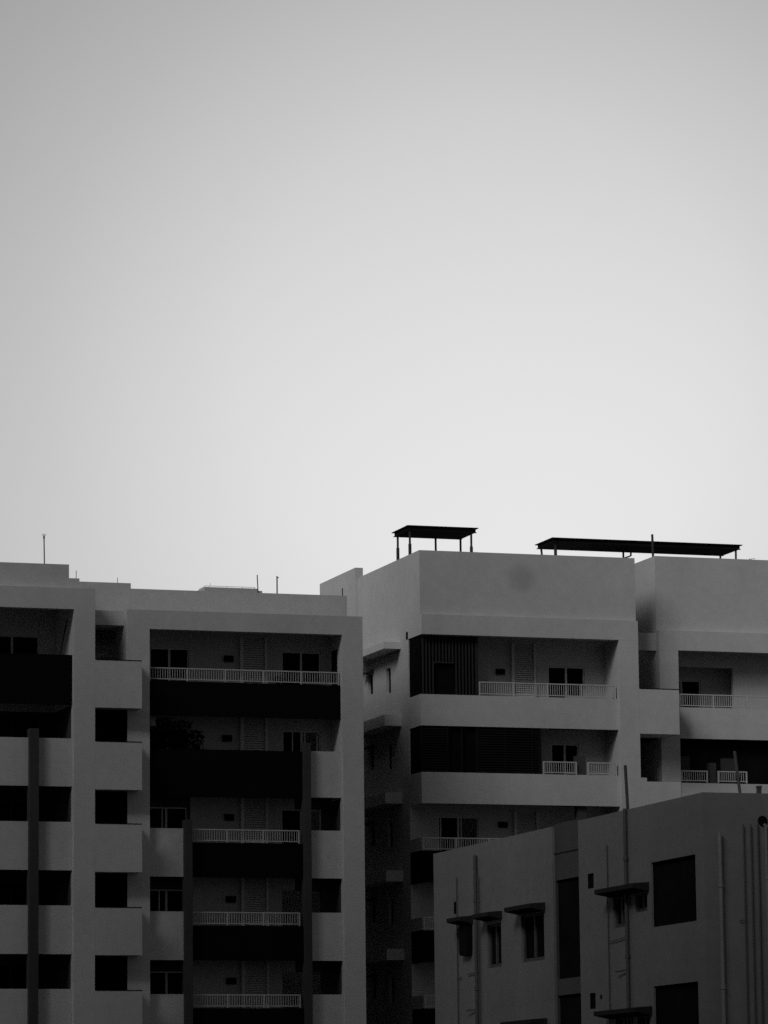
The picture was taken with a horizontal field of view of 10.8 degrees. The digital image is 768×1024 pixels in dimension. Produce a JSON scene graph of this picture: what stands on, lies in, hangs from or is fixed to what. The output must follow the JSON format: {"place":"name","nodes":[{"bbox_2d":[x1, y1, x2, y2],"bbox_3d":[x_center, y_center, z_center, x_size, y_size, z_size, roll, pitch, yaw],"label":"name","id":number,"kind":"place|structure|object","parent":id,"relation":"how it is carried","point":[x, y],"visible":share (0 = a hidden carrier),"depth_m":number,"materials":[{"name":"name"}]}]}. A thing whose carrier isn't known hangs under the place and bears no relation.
{"place":"outdoors","nodes":[
{"label":"outdoors","id":0,"kind":"place"},
{"bbox_2d":[0,0,767,594],"label":"sky","id":1,"kind":"structure","parent":0,"point":[288,288],"materials":[{"name":"grey"}]},
{"label":"ground","id":2,"kind":"structure","parent":0,"visible":0},
{"bbox_2d":[0,562,365,1023],"bbox_3d":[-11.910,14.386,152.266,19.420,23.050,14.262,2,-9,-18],"label":"apartment building","id":3,"kind":"structure","parent":2,"relation":"on","point":[219,878],"depth_m":148.22,"materials":[{"name":"paint"}]},
{"bbox_2d":[0,965,25,988],"bbox_3d":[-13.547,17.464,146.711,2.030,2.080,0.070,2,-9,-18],"label":"sliding door","id":4,"kind":"structure","parent":3,"relation":"in","point":[11,976],"depth_m":146.86,"materials":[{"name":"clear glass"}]},
{"bbox_2d":[0,800,26,820],"bbox_3d":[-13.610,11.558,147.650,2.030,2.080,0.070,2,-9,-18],"label":"sliding door","id":5,"kind":"structure","parent":3,"relation":"in","point":[10,810],"depth_m":147.79,"materials":[{"name":"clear glass"}]},
{"bbox_2d":[0,882,26,904],"bbox_3d":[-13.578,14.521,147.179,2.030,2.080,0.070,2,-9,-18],"label":"sliding door","id":6,"kind":"structure","parent":3,"relation":"in","point":[11,893],"depth_m":147.32,"materials":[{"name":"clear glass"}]},
{"bbox_2d":[0,635,38,653],"bbox_3d":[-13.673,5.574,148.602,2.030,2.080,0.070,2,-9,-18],"label":"sliding door","id":7,"kind":"structure","parent":3,"relation":"in","point":[8,644],"depth_m":148.84,"materials":[{"name":"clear glass"}]},
{"bbox_2d":[0,718,38,736],"bbox_3d":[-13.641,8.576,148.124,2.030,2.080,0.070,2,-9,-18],"label":"sliding door","id":8,"kind":"structure","parent":3,"relation":"in","point":[9,727],"depth_m":148.33,"materials":[{"name":"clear glass"}]},
{"bbox_2d":[42,533,44,563],"bbox_3d":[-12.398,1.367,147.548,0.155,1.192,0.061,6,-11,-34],"label":"lightning rod","id":9,"kind":"object","parent":3,"relation":"on","point":[44,546],"visible":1,"depth_m":147.56,"materials":[{"name":"paint"}]},
{"bbox_2d":[59,619,67,654],"bbox_3d":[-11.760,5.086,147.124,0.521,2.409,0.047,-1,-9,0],"label":"wooden pole","id":10,"kind":"object","parent":3,"relation":"on","point":[63,636],"visible":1,"depth_m":147.19,"materials":[{"name":"wood"}]},
{"bbox_2d":[150,717,171,748],"bbox_3d":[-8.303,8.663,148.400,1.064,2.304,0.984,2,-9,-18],"label":"potted plant","id":11,"kind":"object","parent":3,"relation":"on","point":[155,743],"visible":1,"depth_m":148.33,"materials":[{"name":"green plant"}]},
{"bbox_2d":[150,889,181,910],"bbox_3d":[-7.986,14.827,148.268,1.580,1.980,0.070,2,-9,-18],"label":"sliding door","id":12,"kind":"structure","parent":3,"relation":"in","point":[160,899],"depth_m":148.37,"materials":[{"name":"black glass"}]},
{"bbox_2d":[150,971,181,993],"bbox_3d":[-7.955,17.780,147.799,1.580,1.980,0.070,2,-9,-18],"label":"sliding door","id":13,"kind":"structure","parent":3,"relation":"in","point":[161,982],"depth_m":147.88,"materials":[{"name":"black glass"}]},
{"bbox_2d":[150,728,186,748],"bbox_3d":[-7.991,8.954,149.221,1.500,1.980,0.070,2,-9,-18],"label":"sliding door","id":14,"kind":"structure","parent":3,"relation":"in","point":[161,732],"depth_m":149.35,"materials":[{"name":"black glass"}]},
{"bbox_2d":[150,807,186,827],"bbox_3d":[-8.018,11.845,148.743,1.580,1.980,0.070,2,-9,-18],"label":"sliding door","id":15,"kind":"structure","parent":3,"relation":"in","point":[160,817],"depth_m":148.88,"materials":[{"name":"black glass"}]},
{"bbox_2d":[150,648,188,680],"bbox_3d":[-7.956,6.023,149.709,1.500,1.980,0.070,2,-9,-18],"label":"sliding door","id":16,"kind":"structure","parent":3,"relation":"in","point":[159,657],"depth_m":149.79,"materials":[{"name":"black glass"}]},
{"bbox_2d":[164,720,193,748],"bbox_3d":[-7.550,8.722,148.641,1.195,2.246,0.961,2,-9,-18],"label":"potted plant","id":17,"kind":"object","parent":3,"relation":"on","point":[177,737],"visible":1,"depth_m":148.63,"materials":[{"name":"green plant"}]},
{"bbox_2d":[185,729,204,748],"bbox_3d":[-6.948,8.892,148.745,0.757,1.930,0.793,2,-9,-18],"label":"potted plant","id":18,"kind":"object","parent":3,"relation":"on","point":[201,737],"visible":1,"depth_m":148.76,"materials":[{"name":"black plant"}]},
{"bbox_2d":[276,576,278,592],"bbox_3d":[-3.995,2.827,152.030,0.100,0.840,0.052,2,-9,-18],"label":"steel bar","id":19,"kind":"object","parent":3,"relation":"on","point":[277,577],"visible":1,"depth_m":152.03,"materials":[{"name":"grey metal"}]},
{"bbox_2d":[272,675,283,683],"bbox_3d":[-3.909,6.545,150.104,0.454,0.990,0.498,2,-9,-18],"label":"potted plant","id":20,"kind":"object","parent":3,"relation":"on","point":[278,679],"visible":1,"depth_m":150.09,"materials":[{"name":"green plant"}]},
{"bbox_2d":[281,809,320,843],"bbox_3d":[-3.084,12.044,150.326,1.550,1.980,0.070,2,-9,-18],"label":"sliding door","id":21,"kind":"structure","parent":3,"relation":"in","point":[290,818],"depth_m":150.30,"materials":[{"name":"black glass"}]},
{"bbox_2d":[282,651,320,684],"bbox_3d":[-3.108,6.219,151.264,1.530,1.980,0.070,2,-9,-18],"label":"sliding door","id":22,"kind":"structure","parent":3,"relation":"in","point":[291,661],"depth_m":151.33,"materials":[{"name":"black glass"}]},
{"bbox_2d":[282,731,320,750],"bbox_3d":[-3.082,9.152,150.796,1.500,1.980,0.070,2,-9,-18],"label":"sliding door","id":23,"kind":"structure","parent":3,"relation":"in","point":[292,740],"depth_m":150.82,"materials":[{"name":"black glass"}]},
{"bbox_2d":[331,649,336,684],"bbox_3d":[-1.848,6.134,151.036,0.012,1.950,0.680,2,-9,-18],"label":"side door","id":24,"kind":"structure","parent":3,"relation":"in","point":[333,653],"depth_m":151.09,"materials":[{"name":"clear glass"}]},
{"bbox_2d":[320,550,767,1023],"bbox_3d":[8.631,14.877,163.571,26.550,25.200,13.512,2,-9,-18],"label":"apartment building","id":25,"kind":"structure","parent":2,"relation":"on","point":[507,694],"depth_m":158.07,"materials":[{"name":"grey paint"}]},
{"bbox_2d":[371,674,372,693],"bbox_3d":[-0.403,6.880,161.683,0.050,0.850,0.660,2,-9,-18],"label":"window","id":26,"kind":"structure","parent":25,"relation":"in","point":[371,674],"depth_m":161.92,"materials":[{"name":"grey paint"}]},
{"bbox_2d":[371,749,373,769],"bbox_3d":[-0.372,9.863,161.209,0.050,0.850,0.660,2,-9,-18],"label":"window","id":27,"kind":"structure","parent":25,"relation":"in","point":[372,751],"depth_m":161.45,"materials":[{"name":"grey paint"}]},
{"bbox_2d":[372,825,374,845],"bbox_3d":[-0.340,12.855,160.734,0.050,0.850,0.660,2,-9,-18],"label":"window","id":28,"kind":"structure","parent":25,"relation":"in","point":[373,836],"depth_m":160.98,"materials":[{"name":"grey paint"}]},
{"bbox_2d":[373,901,374,921],"bbox_3d":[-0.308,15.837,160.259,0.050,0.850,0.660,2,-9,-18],"label":"window","id":29,"kind":"structure","parent":25,"relation":"in","point":[373,901],"depth_m":160.51,"materials":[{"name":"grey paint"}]},
{"bbox_2d":[374,978,375,998],"bbox_3d":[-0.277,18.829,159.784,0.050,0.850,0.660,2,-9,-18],"label":"window","id":30,"kind":"structure","parent":25,"relation":"in","point":[374,978],"depth_m":160.00,"materials":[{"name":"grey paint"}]},
{"bbox_2d":[389,669,390,692],"bbox_3d":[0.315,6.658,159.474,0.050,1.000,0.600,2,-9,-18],"label":"window","id":31,"kind":"structure","parent":25,"relation":"in","point":[389,669],"depth_m":159.68,"materials":[{"name":"grey paint"}]},
{"bbox_2d":[390,745,391,769],"bbox_3d":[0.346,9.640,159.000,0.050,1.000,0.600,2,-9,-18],"label":"window","id":32,"kind":"structure","parent":25,"relation":"in","point":[390,745],"depth_m":159.18,"materials":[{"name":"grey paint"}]},
{"bbox_2d":[391,822,392,846],"bbox_3d":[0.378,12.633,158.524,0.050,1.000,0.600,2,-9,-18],"label":"window","id":33,"kind":"structure","parent":25,"relation":"in","point":[391,822],"depth_m":158.71,"materials":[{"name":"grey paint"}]},
{"bbox_2d":[391,899,392,923],"bbox_3d":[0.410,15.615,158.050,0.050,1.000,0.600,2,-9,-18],"label":"window","id":34,"kind":"structure","parent":25,"relation":"in","point":[391,899],"depth_m":158.33,"materials":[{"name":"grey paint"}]},
{"bbox_2d":[392,977,393,1002],"bbox_3d":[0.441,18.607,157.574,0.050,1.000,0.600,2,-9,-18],"label":"window","id":35,"kind":"structure","parent":25,"relation":"in","point":[392,977],"depth_m":157.82,"materials":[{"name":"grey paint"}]},
{"bbox_2d":[392,525,478,559],"bbox_3d":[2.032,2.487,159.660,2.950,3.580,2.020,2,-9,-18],"label":"roof canopy","id":36,"kind":"object","parent":25,"relation":"on","point":[432,532],"visible":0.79,"depth_m":159.42,"materials":[{"name":"metal"}]},
{"bbox_2d":[438,816,477,850],"bbox_3d":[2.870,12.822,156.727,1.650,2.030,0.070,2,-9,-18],"label":"sliding door","id":37,"kind":"structure","parent":25,"relation":"in","point":[447,826],"depth_m":156.71,"materials":[{"name":"black glass"}]},
{"bbox_2d":[551,744,577,774],"bbox_3d":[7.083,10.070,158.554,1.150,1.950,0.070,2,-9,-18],"label":"sliding door","id":38,"kind":"structure","parent":25,"relation":"in","point":[559,752],"depth_m":158.60,"materials":[{"name":"black glass"}]},
{"bbox_2d":[548,666,584,697],"bbox_3d":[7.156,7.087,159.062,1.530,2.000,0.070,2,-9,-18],"label":"sliding door","id":39,"kind":"structure","parent":25,"relation":"in","point":[557,675],"depth_m":159.14,"materials":[{"name":"black glass"}]},
{"bbox_2d":[535,537,741,558],"bbox_3d":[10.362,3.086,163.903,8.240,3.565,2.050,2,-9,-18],"label":"roof canopy","id":40,"kind":"object","parent":25,"relation":"on","point":[555,544],"visible":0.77,"depth_m":163.75,"materials":[{"name":"metal"}]},
{"bbox_2d":[651,534,653,556],"bbox_3d":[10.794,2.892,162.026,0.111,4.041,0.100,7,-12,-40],"label":"roof pole","id":41,"kind":"object","parent":25,"relation":"on","point":[652,542],"visible":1,"depth_m":162.25,"materials":[{"name":"metal"}]},
{"bbox_2d":[679,680,700,707],"bbox_3d":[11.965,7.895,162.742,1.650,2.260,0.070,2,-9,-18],"label":"sliding door","id":42,"kind":"structure","parent":25,"relation":"in","point":[685,686],"depth_m":162.99,"materials":[{"name":"black glass"}]},
{"bbox_2d":[433,792,767,1023],"bbox_3d":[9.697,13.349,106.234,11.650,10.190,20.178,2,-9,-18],"label":"house","id":43,"kind":"structure","parent":2,"relation":"on","point":[655,913],"depth_m":101.11,"materials":[{"name":"paint"}]},
{"bbox_2d":[490,923,501,967],"bbox_3d":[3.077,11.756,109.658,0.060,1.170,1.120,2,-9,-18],"label":"window","id":44,"kind":"structure","parent":43,"relation":"in","point":[495,930],"depth_m":109.86,"materials":[{"name":"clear glass"}]},
{"bbox_2d":[524,912,544,961],"bbox_3d":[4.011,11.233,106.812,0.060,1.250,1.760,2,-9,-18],"label":"window","id":45,"kind":"structure","parent":43,"relation":"in","point":[533,923],"depth_m":106.89,"materials":[{"name":"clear glass"}]},
{"bbox_2d":[616,896,624,927],"bbox_3d":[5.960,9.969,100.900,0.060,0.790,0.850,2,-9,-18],"label":"window","id":46,"kind":"structure","parent":43,"relation":"in","point":[620,905],"depth_m":101.11,"materials":[{"name":"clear glass"}]},
{"bbox_2d":[618,1018,626,1023],"bbox_3d":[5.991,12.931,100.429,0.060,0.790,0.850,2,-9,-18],"label":"window","id":47,"kind":"structure","parent":43,"relation":"in","point":[620,1020],"depth_m":100.66,"materials":[{"name":"black glass"}]},
{"bbox_2d":[624,765,628,809],"bbox_3d":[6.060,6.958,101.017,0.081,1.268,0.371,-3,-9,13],"label":"roof pole","id":48,"kind":"object","parent":43,"relation":"on","point":[626,787],"visible":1,"depth_m":100.98,"materials":[{"name":"grey plastic"}]},
{"bbox_2d":[638,893,646,911],"bbox_3d":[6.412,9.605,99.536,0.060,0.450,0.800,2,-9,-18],"label":"window","id":49,"kind":"structure","parent":43,"relation":"in","point":[642,898],"depth_m":99.66,"materials":[{"name":"black glass"}]},
{"bbox_2d":[640,1016,649,1023],"bbox_3d":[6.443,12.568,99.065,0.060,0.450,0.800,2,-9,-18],"label":"window","id":50,"kind":"structure","parent":43,"relation":"in","point":[643,1019],"depth_m":99.13,"materials":[{"name":"black glass"}]},
{"bbox_2d":[653,855,696,926],"bbox_3d":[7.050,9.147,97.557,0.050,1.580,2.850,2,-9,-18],"label":"window","id":51,"kind":"structure","parent":43,"relation":"in","point":[674,880],"depth_m":97.71,"materials":[{"name":"black glass"}]},
{"bbox_2d":[655,982,698,1023],"bbox_3d":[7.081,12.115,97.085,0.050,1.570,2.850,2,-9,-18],"label":"window","id":52,"kind":"structure","parent":43,"relation":"in","point":[676,1003],"depth_m":97.23,"materials":[{"name":"black glass"}]},
{"bbox_2d":[733,751,740,792],"bbox_3d":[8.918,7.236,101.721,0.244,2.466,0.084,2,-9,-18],"label":"roof pole","id":53,"kind":"object","parent":43,"relation":"on","point":[737,771],"visible":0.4,"depth_m":101.79,"materials":[{"name":"grey plastic"}]},
{"bbox_2d":[756,786,761,792],"bbox_3d":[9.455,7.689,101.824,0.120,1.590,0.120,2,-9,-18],"label":"roof post","id":54,"kind":"object","parent":43,"relation":"on","point":[758,789],"visible":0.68,"depth_m":101.89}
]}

